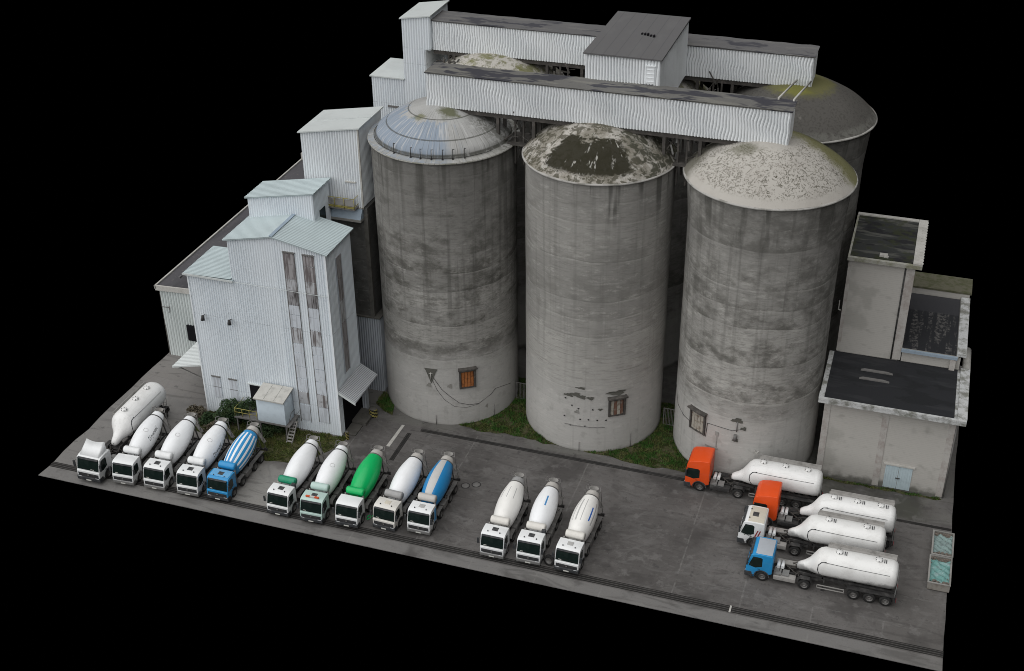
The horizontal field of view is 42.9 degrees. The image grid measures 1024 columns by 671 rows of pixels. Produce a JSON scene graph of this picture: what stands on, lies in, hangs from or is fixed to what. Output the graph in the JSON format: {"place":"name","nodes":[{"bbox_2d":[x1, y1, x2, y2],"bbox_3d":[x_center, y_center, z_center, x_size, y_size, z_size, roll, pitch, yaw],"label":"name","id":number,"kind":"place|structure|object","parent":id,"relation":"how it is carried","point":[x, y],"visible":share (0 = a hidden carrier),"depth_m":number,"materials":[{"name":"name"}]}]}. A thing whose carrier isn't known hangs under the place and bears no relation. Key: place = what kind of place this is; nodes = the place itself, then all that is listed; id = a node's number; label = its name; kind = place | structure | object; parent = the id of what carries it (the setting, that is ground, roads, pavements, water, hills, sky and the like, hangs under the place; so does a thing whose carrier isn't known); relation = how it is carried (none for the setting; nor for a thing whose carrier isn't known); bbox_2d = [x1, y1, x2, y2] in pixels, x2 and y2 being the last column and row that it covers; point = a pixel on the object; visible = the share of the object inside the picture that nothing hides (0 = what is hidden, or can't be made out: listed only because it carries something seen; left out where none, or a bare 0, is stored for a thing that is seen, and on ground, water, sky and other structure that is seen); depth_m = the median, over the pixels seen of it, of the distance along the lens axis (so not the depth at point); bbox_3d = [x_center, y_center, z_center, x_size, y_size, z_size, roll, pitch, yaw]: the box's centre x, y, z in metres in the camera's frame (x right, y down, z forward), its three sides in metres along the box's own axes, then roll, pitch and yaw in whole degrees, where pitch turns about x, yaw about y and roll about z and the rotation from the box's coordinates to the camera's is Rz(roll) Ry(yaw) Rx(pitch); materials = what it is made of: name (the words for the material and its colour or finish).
{"place":"outdoors","nodes":[
{"label":"outdoors","id":0,"kind":"place"},
{"bbox_2d":[154,153,304,355],"bbox_3d":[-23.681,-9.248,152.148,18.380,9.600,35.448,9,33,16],"label":"warehouse","id":1,"kind":"structure","parent":0,"point":[171,287],"depth_m":140.94,"materials":[{"name":"pale corrugated metal"},{"name":"dark roofing felt"}]},
{"bbox_2d":[186,324,196,341],"bbox_3d":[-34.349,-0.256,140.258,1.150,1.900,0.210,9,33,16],"label":"window","id":2,"kind":"structure","parent":1,"relation":"in","point":[191,333],"depth_m":140.17,"materials":[{"name":"black glass"}]},
{"bbox_2d":[297,106,387,390],"bbox_3d":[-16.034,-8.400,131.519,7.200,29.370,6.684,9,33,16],"label":"bin house","id":3,"kind":"structure","parent":0,"point":[335,146],"depth_m":125.78,"materials":[{"name":"metal"}]},
{"bbox_2d":[345,181,355,203],"bbox_3d":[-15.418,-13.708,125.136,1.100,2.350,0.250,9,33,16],"label":"door","id":4,"kind":"structure","parent":3,"relation":"in","point":[349,182],"depth_m":125.00,"materials":[{"name":"metal"}]},
{"bbox_2d":[39,347,961,670],"bbox_3d":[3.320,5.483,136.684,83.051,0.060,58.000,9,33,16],"label":"ground","id":5,"kind":"structure","parent":0,"point":[667,535],"depth_m":117.45,"materials":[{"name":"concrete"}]},
{"bbox_2d":[72,382,169,482],"bbox_3d":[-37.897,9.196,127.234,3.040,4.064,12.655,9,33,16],"label":"tanker truck","id":6,"kind":"object","parent":5,"relation":"on","point":[132,411],"visible":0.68,"depth_m":126.34,"materials":[{"name":"white paint"}]},
{"bbox_2d":[108,406,171,485],"bbox_3d":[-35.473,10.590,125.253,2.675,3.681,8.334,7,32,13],"label":"mixer truck","id":7,"kind":"object","parent":5,"relation":"on","point":[127,467],"visible":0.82,"depth_m":123.98,"materials":[{"name":"white paint"}]},
{"bbox_2d":[140,411,203,490],"bbox_3d":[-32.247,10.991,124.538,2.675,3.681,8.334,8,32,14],"label":"mixer truck","id":8,"kind":"object","parent":5,"relation":"on","point":[158,473],"visible":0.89,"depth_m":123.32,"materials":[{"name":"white paint"}]},
{"bbox_2d":[186,404,206,418],"bbox_3d":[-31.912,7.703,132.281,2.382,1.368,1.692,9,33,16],"label":"shrub","id":9,"kind":"object","parent":5,"relation":"on","point":[199,410],"visible":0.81,"depth_m":131.98,"materials":[{"name":"green plant"}]},
{"bbox_2d":[173,416,234,496],"bbox_3d":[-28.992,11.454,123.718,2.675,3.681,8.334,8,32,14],"label":"mixer truck","id":10,"kind":"object","parent":5,"relation":"on","point":[192,477],"visible":0.86,"depth_m":122.42,"materials":[{"name":"white paint"}]},
{"bbox_2d":[198,411,217,427],"bbox_3d":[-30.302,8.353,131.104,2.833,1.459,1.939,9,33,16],"label":"shrub","id":11,"kind":"object","parent":5,"relation":"on","point":[207,417],"visible":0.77,"depth_m":130.90,"materials":[{"name":"green plant"}]},
{"bbox_2d":[202,420,216,432],"bbox_3d":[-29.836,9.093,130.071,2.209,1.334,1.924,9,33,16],"label":"shrub","id":12,"kind":"object","parent":5,"relation":"on","point":[211,424],"visible":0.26,"depth_m":129.73,"materials":[{"name":"green plant"}]},
{"bbox_2d":[203,421,267,501],"bbox_3d":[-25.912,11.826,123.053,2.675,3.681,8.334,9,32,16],"label":"mixer truck","id":13,"kind":"object","parent":5,"relation":"on","point":[222,482],"visible":1,"depth_m":121.98,"materials":[{"name":"blue paint"}]},
{"bbox_2d":[215,397,256,425],"bbox_3d":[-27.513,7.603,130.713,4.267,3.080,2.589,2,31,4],"label":"shrub","id":14,"kind":"object","parent":5,"relation":"on","point":[228,411],"visible":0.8,"depth_m":130.22,"materials":[{"name":"green plant"}]},
{"bbox_2d":[234,382,299,443],"bbox_3d":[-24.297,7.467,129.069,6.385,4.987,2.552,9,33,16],"label":"control cabin","id":15,"kind":"object","parent":5,"relation":"on","point":[274,404],"visible":0.98,"depth_m":128.06,"materials":[{"name":"grey metal"}]},
{"bbox_2d":[248,421,285,437],"bbox_3d":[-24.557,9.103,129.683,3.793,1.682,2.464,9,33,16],"label":"shrub","id":16,"kind":"object","parent":5,"relation":"on","point":[266,428],"visible":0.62,"depth_m":129.36,"materials":[{"name":"green plant"}]},
{"bbox_2d":[195,410,345,462],"bbox_3d":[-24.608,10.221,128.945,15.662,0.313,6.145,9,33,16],"label":"grass verge","id":17,"kind":"object","parent":5,"relation":"on","point":[280,449],"depth_m":128.71,"materials":[{"name":"grass"},{"name":"green plant"}]},
{"bbox_2d":[172,177,377,435],"bbox_3d":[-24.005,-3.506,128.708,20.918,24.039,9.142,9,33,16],"label":"mill tower","id":18,"kind":"structure","parent":5,"relation":"on","point":[271,291],"depth_m":125.19,"materials":[{"name":"metal"}]},
{"bbox_2d":[211,375,222,397],"bbox_3d":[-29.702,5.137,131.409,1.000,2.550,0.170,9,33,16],"label":"louvre window","id":19,"kind":"structure","parent":18,"relation":"in","point":[216,380],"depth_m":131.39,"materials":[{"name":"grey metal"}]},
{"bbox_2d":[228,378,239,400],"bbox_3d":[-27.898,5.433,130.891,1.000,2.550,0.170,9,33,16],"label":"louvre window","id":20,"kind":"structure","parent":18,"relation":"in","point":[232,382],"depth_m":130.84,"materials":[{"name":"grey metal"}]},
{"bbox_2d":[250,385,259,405],"bbox_3d":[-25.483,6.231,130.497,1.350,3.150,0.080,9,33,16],"label":"doorway","id":21,"kind":"structure","parent":18,"relation":"in","point":[253,389],"depth_m":130.14,"materials":[{"name":"black"}]},
{"bbox_2d":[263,434,325,516],"bbox_3d":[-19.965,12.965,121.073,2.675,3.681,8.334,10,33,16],"label":"mixer truck","id":22,"kind":"object","parent":5,"relation":"on","point":[282,496],"visible":0.91,"depth_m":119.89,"materials":[{"name":"white paint"}]},
{"bbox_2d":[296,440,355,523],"bbox_3d":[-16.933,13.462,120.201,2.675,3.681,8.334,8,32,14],"label":"mixer truck","id":23,"kind":"object","parent":5,"relation":"on","point":[328,483],"visible":0.99,"depth_m":119.07,"materials":[{"name":"white paint"}]},
{"bbox_2d":[345,431,348,439],"bbox_3d":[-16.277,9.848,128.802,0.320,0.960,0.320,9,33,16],"label":"striped bollard","id":24,"kind":"object","parent":5,"relation":"on","point":[347,434],"visible":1,"depth_m":128.66,"materials":[{"name":"yellow metal"}]},
{"bbox_2d":[332,444,390,527],"bbox_3d":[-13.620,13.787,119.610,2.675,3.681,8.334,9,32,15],"label":"mixer truck","id":25,"kind":"object","parent":5,"relation":"on","point":[352,506],"visible":1,"depth_m":118.47,"materials":[{"name":"green paint"}]},
{"bbox_2d":[369,406,377,417],"bbox_3d":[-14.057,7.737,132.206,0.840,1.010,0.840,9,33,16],"label":"striped bollard","id":26,"kind":"object","parent":5,"relation":"on","point":[373,412],"visible":1,"depth_m":131.91,"materials":[{"name":"yellow paint"}]},
{"bbox_2d":[376,391,393,414],"bbox_3d":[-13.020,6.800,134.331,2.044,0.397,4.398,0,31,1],"label":"weed patch","id":27,"kind":"object","parent":5,"relation":"on","point":[384,403],"visible":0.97,"depth_m":134.29,"materials":[{"name":"green plant"}]},
{"bbox_2d":[386,425,404,446],"bbox_3d":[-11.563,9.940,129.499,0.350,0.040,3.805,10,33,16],"label":"concrete strip","id":28,"kind":"object","parent":5,"relation":"on","point":[395,436],"visible":1,"depth_m":129.34,"materials":[{"name":"grey concrete"}]},
{"bbox_2d":[370,447,429,531],"bbox_3d":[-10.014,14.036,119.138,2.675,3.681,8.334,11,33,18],"label":"mixer truck","id":29,"kind":"object","parent":5,"relation":"on","point":[399,493],"visible":0.92,"depth_m":117.89,"materials":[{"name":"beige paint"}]},
{"bbox_2d":[389,433,410,459],"bbox_3d":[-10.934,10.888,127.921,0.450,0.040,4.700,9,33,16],"label":"inspection pit track","id":30,"kind":"structure","parent":5,"relation":"on","point":[400,446],"depth_m":127.91,"materials":[{"name":"metal"}]},
{"bbox_2d":[369,0,448,118],"bbox_3d":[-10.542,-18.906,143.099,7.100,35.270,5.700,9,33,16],"label":"elevator tower","id":31,"kind":"structure","parent":5,"relation":"on","point":[397,82],"depth_m":134.94,"materials":[{"name":"grey metal"}]},
{"bbox_2d":[404,450,459,534],"bbox_3d":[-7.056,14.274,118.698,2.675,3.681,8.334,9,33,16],"label":"mixer truck","id":32,"kind":"object","parent":5,"relation":"on","point":[423,514],"visible":1,"depth_m":117.49,"materials":[{"name":"white paint"}]},
{"bbox_2d":[367,96,519,424],"bbox_3d":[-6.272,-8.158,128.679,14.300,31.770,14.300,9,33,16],"label":"silo","id":33,"kind":"object","parent":5,"relation":"on","point":[445,185],"visible":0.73,"depth_m":122.93,"materials":[{"name":"concrete"}]},
{"bbox_2d":[458,366,477,388],"bbox_3d":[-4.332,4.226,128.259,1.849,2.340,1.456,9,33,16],"label":"window frame","id":34,"kind":"structure","parent":33,"relation":"in","point":[467,376],"depth_m":128.31,"materials":[{"name":"wood"}]},
{"bbox_2d":[504,111,531,164],"bbox_3d":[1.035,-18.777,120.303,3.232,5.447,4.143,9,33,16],"label":"steel trestle","id":35,"kind":"object","parent":33,"relation":"on","point":[522,138],"visible":0.53,"depth_m":119.92,"materials":[{"name":"grey metal"}]},
{"bbox_2d":[424,62,797,157],"bbox_3d":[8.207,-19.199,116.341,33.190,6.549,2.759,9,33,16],"label":"conveyor gallery","id":36,"kind":"object","parent":33,"relation":"on","point":[702,117],"visible":0.99,"depth_m":114.39,"materials":[{"name":"pale corrugated sheet metal"},{"name":"grey roofing felt"},{"name":"dark steel"}]},
{"bbox_2d":[778,79,797,99],"bbox_3d":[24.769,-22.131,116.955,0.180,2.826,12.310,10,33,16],"label":"tie pipe","id":37,"kind":"object","parent":36,"relation":"attached to","point":[788,88],"visible":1,"depth_m":116.17,"materials":[{"name":"metal"}]},
{"bbox_2d":[793,81,811,100],"bbox_3d":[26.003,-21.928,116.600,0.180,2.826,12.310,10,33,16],"label":"tie pipe","id":38,"kind":"object","parent":36,"relation":"attached to","point":[801,91],"visible":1,"depth_m":115.67,"materials":[{"name":"metal"}]},
{"bbox_2d":[461,483,469,488],"bbox_3d":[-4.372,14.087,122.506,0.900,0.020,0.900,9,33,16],"label":"manhole cover","id":39,"kind":"object","parent":5,"relation":"on","point":[465,485],"visible":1,"depth_m":122.50,"materials":[{"name":"grey metal"}]},
{"bbox_2d":[472,481,480,486],"bbox_3d":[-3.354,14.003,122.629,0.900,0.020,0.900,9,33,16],"label":"manhole cover","id":40,"kind":"object","parent":5,"relation":"on","point":[476,484],"visible":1,"depth_m":122.61,"materials":[{"name":"grey metal"}]},
{"bbox_2d":[49,462,943,657],"bbox_3d":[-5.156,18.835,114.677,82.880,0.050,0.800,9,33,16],"label":"front rail track","id":41,"kind":"structure","parent":5,"relation":"on","point":[764,616],"depth_m":110.99,"materials":[{"name":"metal"}]},
{"bbox_2d":[477,471,530,558],"bbox_3d":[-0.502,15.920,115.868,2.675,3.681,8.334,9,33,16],"label":"mixer truck","id":42,"kind":"object","parent":5,"relation":"on","point":[497,536],"visible":1,"depth_m":114.60,"materials":[{"name":"white paint"}]},
{"bbox_2d":[445,53,564,347],"bbox_3d":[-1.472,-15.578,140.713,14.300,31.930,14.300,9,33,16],"label":"silo","id":43,"kind":"object","parent":5,"relation":"on","point":[491,60],"visible":0.16,"depth_m":133.12,"materials":[{"name":"concrete"}]},
{"bbox_2d":[436,51,459,63],"bbox_3d":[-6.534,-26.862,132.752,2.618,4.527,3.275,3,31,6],"label":"steel trestle","id":44,"kind":"object","parent":43,"relation":"on","point":[449,61],"visible":0.29,"depth_m":131.91,"materials":[{"name":"grey metal"}]},
{"bbox_2d":[513,476,564,565],"bbox_3d":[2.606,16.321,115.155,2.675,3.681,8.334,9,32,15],"label":"mixer truck","id":45,"kind":"object","parent":5,"relation":"on","point":[534,540],"visible":1,"depth_m":113.84,"materials":[{"name":"white paint"}]},
{"bbox_2d":[543,554,554,565],"bbox_3d":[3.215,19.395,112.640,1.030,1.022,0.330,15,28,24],"label":"loose wheel","id":46,"kind":"object","parent":5,"relation":"on","point":[549,559],"visible":1,"depth_m":112.54,"materials":[{"name":"rubber"}]},
{"bbox_2d":[420,429,684,480],"bbox_3d":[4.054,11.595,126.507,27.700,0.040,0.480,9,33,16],"label":"back rail track","id":47,"kind":"structure","parent":5,"relation":"on","point":[556,455],"depth_m":126.44,"materials":[{"name":"metal"}]},
{"bbox_2d":[459,377,687,471],"bbox_3d":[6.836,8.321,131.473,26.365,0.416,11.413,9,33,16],"label":"grass strip","id":48,"kind":"object","parent":5,"relation":"on","point":[657,448],"depth_m":129.10,"materials":[{"name":"grass"},{"name":"soil"}]},
{"bbox_2d":[516,382,525,399],"bbox_3d":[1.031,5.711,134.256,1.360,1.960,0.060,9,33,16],"label":"metal gate","id":49,"kind":"structure","parent":48,"relation":"on","point":[520,390],"depth_m":134.27,"materials":[{"name":"grey metal"}]},
{"bbox_2d":[552,484,604,573],"bbox_3d":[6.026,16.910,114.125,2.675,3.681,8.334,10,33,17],"label":"mixer truck","id":50,"kind":"object","parent":5,"relation":"on","point":[573,548],"visible":1,"depth_m":112.83,"materials":[{"name":"white paint"}]},
{"bbox_2d":[522,123,676,451],"bbox_3d":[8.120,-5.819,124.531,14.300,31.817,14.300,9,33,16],"label":"silo","id":51,"kind":"object","parent":5,"relation":"on","point":[599,201],"visible":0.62,"depth_m":118.70,"materials":[{"name":"concrete"}]},
{"bbox_2d":[608,394,628,416],"bbox_3d":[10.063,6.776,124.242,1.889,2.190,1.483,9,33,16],"label":"window frame","id":52,"kind":"structure","parent":51,"relation":"in","point":[616,404],"depth_m":124.30,"materials":[{"name":"metal"}]},
{"bbox_2d":[663,79,708,368],"bbox_3d":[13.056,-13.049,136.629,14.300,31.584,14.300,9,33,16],"label":"silo","id":53,"kind":"object","parent":5,"relation":"on","point":[676,278],"visible":0.02,"depth_m":133.42,"materials":[{"name":"concrete"}]},
{"bbox_2d":[553,62,574,75],"bbox_3d":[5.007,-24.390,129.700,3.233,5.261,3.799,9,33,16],"label":"steel trestle","id":54,"kind":"object","parent":53,"relation":"on","point":[562,71],"visible":0.16,"depth_m":129.67,"materials":[{"name":"grey metal"}]},
{"bbox_2d":[431,10,819,92],"bbox_3d":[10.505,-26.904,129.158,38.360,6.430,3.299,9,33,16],"label":"conveyor gallery","id":55,"kind":"object","parent":53,"relation":"on","point":[736,62],"visible":0.8,"depth_m":128.03,"materials":[{"name":"pale corrugated sheet metal"},{"name":"grey roofing felt"},{"name":"dark steel"}]},
{"bbox_2d":[583,11,690,86],"bbox_3d":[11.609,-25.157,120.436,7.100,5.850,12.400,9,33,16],"label":"machine house","id":56,"kind":"structure","parent":55,"relation":"on","point":[638,48],"depth_m":116.89,"materials":[{"name":"pale corrugated sheet metal"},{"name":"grey roofing felt"}]},
{"bbox_2d":[645,65,655,83],"bbox_3d":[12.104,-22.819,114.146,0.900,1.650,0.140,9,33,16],"label":"hatch door","id":57,"kind":"structure","parent":56,"relation":"in","point":[650,72],"depth_m":114.12,"materials":[{"name":"white metal"}]},
{"bbox_2d":[684,446,822,508],"bbox_3d":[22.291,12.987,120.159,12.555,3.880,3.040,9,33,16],"label":"tanker truck","id":58,"kind":"object","parent":5,"relation":"on","point":[799,479],"visible":0.84,"depth_m":119.18,"materials":[{"name":"orange paint"}]},
{"bbox_2d":[673,131,857,473],"bbox_3d":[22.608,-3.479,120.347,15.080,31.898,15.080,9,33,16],"label":"silo","id":59,"kind":"object","parent":5,"relation":"on","point":[765,224],"visible":0.81,"depth_m":114.05,"materials":[{"name":"concrete"}]},
{"bbox_2d":[663,408,674,425],"bbox_3d":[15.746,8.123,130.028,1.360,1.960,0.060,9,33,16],"label":"metal gate","id":60,"kind":"structure","parent":59,"relation":"attached to","point":[668,416],"depth_m":130.06,"materials":[{"name":"grey metal"}]},
{"bbox_2d":[666,138,702,185],"bbox_3d":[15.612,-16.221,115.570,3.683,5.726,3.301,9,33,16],"label":"steel trestle","id":61,"kind":"object","parent":59,"relation":"on","point":[681,158],"visible":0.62,"depth_m":115.66,"materials":[{"name":"grey metal"}]},
{"bbox_2d":[687,404,707,435],"bbox_3d":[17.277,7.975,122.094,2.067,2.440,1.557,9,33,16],"label":"window frame","id":62,"kind":"structure","parent":59,"relation":"in","point":[697,419],"depth_m":122.05,"materials":[{"name":"metal"}]},
{"bbox_2d":[734,74,877,386],"bbox_3d":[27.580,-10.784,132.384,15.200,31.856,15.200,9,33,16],"label":"silo","id":63,"kind":"object","parent":5,"relation":"on","point":[841,120],"visible":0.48,"depth_m":122.35,"materials":[{"name":"concrete"}]},
{"bbox_2d":[707,71,722,91],"bbox_3d":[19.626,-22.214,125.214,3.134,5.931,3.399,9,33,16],"label":"steel trestle","id":64,"kind":"object","parent":63,"relation":"on","point":[713,84],"visible":0.2,"depth_m":125.32,"materials":[{"name":"grey metal"}]},
{"bbox_2d":[737,505,886,556],"bbox_3d":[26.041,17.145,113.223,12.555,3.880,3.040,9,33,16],"label":"tanker truck","id":65,"kind":"object","parent":5,"relation":"on","point":[823,527],"visible":0.67,"depth_m":112.21,"materials":[{"name":"white paint"}]},
{"bbox_2d":[744,537,899,605],"bbox_3d":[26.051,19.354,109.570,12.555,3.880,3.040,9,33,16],"label":"tanker truck","id":66,"kind":"object","parent":5,"relation":"on","point":[855,566],"visible":1,"depth_m":108.44,"materials":[{"name":"blue paint"}]},
{"bbox_2d":[752,480,896,548],"bbox_3d":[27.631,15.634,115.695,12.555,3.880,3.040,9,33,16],"label":"tanker truck","id":67,"kind":"object","parent":5,"relation":"on","point":[768,494],"visible":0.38,"depth_m":114.74,"materials":[{"name":"orange paint"}]},
{"bbox_2d":[823,476,940,499],"bbox_3d":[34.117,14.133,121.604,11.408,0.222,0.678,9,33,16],"label":"weed line","id":68,"kind":"object","parent":5,"relation":"on","point":[883,488],"visible":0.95,"depth_m":121.53,"materials":[{"name":"green plant"}]},
{"bbox_2d":[816,350,969,497],"bbox_3d":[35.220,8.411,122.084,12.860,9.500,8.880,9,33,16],"label":"concrete building","id":69,"kind":"structure","parent":5,"relation":"on","point":[890,423],"depth_m":119.64,"materials":[{"name":"concrete"}]},
{"bbox_2d":[882,462,915,490],"bbox_3d":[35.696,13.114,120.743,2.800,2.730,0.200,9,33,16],"label":"double door","id":70,"kind":"structure","parent":69,"relation":"in","point":[903,481],"depth_m":120.74,"materials":[{"name":"blue paint"}]},
{"bbox_2d":[896,519,951,530],"bbox_3d":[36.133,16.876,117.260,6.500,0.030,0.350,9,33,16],"label":"drain channel","id":71,"kind":"object","parent":5,"relation":"on","point":[925,525],"visible":0.64,"depth_m":116.96,"materials":[{"name":"grey metal"}]},
{"bbox_2d":[927,554,952,592],"bbox_3d":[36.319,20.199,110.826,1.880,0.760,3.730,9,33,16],"label":"waste container","id":72,"kind":"object","parent":5,"relation":"on","point":[938,586],"visible":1,"depth_m":109.54,"materials":[{"name":"metal"}]},
{"bbox_2d":[930,556,949,584],"bbox_3d":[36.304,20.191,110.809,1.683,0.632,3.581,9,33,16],"label":"rubble fill","id":73,"kind":"object","parent":72,"relation":"in","point":[940,560],"visible":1,"depth_m":111.79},
{"bbox_2d":[929,559,950,582],"bbox_3d":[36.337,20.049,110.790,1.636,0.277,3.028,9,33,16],"label":"plastic film","id":74,"kind":"object","parent":73,"relation":"on","point":[937,573],"visible":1,"depth_m":110.78,"materials":[{"name":"teal plastic"}]},
{"bbox_2d":[912,271,972,299],"bbox_3d":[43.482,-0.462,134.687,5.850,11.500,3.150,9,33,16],"label":"annexe","id":75,"kind":"structure","parent":5,"relation":"on","point":[945,286],"depth_m":131.26,"materials":[{"name":"green"}]},
{"bbox_2d":[931,529,954,557],"bbox_3d":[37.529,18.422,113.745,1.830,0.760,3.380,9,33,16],"label":"waste container","id":76,"kind":"object","parent":5,"relation":"on","point":[943,532],"visible":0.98,"depth_m":113.77,"materials":[{"name":"metal"}]},
{"bbox_2d":[933,532,952,555],"bbox_3d":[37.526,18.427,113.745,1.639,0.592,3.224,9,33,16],"label":"rubble fill","id":77,"kind":"object","parent":76,"relation":"in","point":[946,536],"visible":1,"depth_m":114.56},
{"bbox_2d":[933,534,952,555],"bbox_3d":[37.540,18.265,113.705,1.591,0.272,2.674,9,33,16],"label":"plastic film","id":78,"kind":"object","parent":77,"relation":"on","point":[942,543],"visible":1,"depth_m":113.76,"materials":[{"name":"teal plastic"}]},
{"bbox_2d":[0,0,1023,670],"label":"sky","id":79,"kind":"structure","parent":0,"point":[132,131],"materials":[{"name":"black"}]},
{"bbox_2d":[836,212,928,359],"bbox_3d":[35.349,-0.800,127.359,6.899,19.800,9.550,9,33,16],"label":"stair tower","id":80,"kind":"structure","parent":0,"point":[886,255],"depth_m":121.67,"materials":[{"name":"concrete"}]},
{"bbox_2d":[899,293,971,370],"bbox_3d":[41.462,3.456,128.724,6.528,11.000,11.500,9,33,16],"label":"annexe building","id":81,"kind":"structure","parent":0,"point":[936,331],"depth_m":124.80,"materials":[{"name":"grey concrete"}]}
]}

